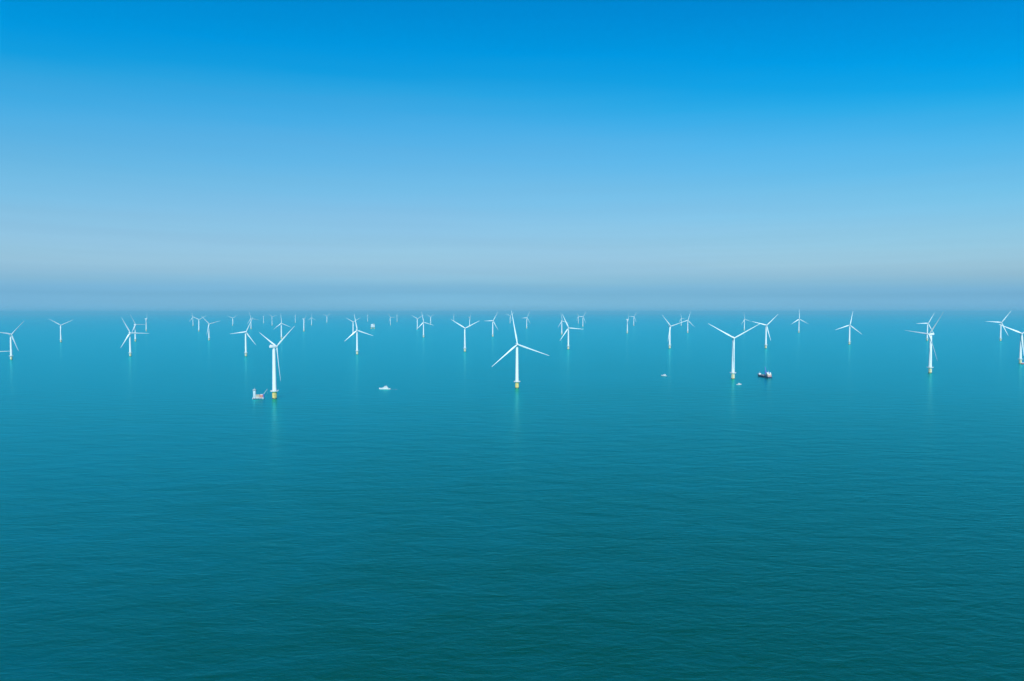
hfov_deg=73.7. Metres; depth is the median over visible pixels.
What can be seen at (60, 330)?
wind turbine
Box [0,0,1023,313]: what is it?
sky
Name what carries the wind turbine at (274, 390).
in the sea
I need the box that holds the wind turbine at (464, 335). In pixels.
[451,319,476,351]
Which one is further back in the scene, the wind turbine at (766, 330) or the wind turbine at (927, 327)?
the wind turbine at (927, 327)
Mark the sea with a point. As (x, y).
(602, 498)
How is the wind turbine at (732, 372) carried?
in the sea
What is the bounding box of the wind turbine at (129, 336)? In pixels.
[121,317,144,355]
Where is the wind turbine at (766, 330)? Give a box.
[752,317,774,347]
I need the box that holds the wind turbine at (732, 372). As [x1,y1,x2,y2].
[711,323,760,378]
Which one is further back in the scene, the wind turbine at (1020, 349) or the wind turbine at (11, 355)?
the wind turbine at (11, 355)
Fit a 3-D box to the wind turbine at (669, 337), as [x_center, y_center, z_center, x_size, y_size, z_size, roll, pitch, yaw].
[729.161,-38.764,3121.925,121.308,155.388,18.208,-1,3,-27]
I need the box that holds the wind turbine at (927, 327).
[916,314,933,340]
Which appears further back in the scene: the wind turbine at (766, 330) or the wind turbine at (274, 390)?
the wind turbine at (766, 330)
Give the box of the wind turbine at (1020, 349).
[999,324,1023,362]
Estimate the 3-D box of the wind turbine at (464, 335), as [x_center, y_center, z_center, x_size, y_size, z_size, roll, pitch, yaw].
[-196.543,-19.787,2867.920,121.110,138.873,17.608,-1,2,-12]
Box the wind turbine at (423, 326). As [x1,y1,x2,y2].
[416,316,431,336]
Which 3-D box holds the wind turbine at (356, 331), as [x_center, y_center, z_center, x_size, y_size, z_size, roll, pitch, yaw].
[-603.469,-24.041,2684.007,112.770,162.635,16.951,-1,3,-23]
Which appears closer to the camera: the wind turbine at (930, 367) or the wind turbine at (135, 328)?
the wind turbine at (930, 367)
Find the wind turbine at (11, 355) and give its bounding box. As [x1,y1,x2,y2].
[0,321,23,359]
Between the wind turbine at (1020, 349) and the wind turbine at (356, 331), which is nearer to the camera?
the wind turbine at (1020, 349)
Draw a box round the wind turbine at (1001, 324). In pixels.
[987,311,1010,340]
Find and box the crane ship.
[758,368,771,377]
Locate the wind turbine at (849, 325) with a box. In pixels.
[836,313,859,344]
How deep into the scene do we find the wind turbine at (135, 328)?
3882.11 m
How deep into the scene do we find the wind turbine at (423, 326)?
4497.03 m
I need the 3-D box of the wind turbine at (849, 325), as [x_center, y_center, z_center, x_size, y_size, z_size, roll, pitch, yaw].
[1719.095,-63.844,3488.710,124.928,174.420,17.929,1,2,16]
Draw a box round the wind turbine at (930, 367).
[905,313,942,372]
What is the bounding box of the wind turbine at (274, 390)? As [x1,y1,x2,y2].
[259,328,292,398]
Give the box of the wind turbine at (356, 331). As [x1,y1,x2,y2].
[345,315,372,353]
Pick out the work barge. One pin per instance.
(258, 396)
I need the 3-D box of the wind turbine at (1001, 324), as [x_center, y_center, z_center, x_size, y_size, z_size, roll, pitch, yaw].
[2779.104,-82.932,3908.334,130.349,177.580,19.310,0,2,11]
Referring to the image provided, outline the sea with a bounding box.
[0,314,1023,680]
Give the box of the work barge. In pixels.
[252,388,267,398]
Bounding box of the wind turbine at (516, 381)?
[494,311,548,387]
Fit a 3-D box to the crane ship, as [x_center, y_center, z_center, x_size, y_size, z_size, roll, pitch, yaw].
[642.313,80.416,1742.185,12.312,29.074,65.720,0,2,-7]
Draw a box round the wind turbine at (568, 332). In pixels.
[561,314,577,348]
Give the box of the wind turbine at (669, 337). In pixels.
[663,316,681,347]
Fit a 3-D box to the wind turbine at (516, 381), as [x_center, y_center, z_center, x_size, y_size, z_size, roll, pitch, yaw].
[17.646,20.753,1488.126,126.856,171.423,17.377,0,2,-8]
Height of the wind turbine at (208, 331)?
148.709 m
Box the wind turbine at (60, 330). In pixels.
[51,320,71,341]
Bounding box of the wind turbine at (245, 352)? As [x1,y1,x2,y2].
[231,320,255,355]
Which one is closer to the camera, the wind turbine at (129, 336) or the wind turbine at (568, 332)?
the wind turbine at (129, 336)
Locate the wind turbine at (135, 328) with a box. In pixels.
[131,318,145,340]
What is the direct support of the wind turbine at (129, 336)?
in the sea
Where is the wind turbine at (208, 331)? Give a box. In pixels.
[204,319,217,339]
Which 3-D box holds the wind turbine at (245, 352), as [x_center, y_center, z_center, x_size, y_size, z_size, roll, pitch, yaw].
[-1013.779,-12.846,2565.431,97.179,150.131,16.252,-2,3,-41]

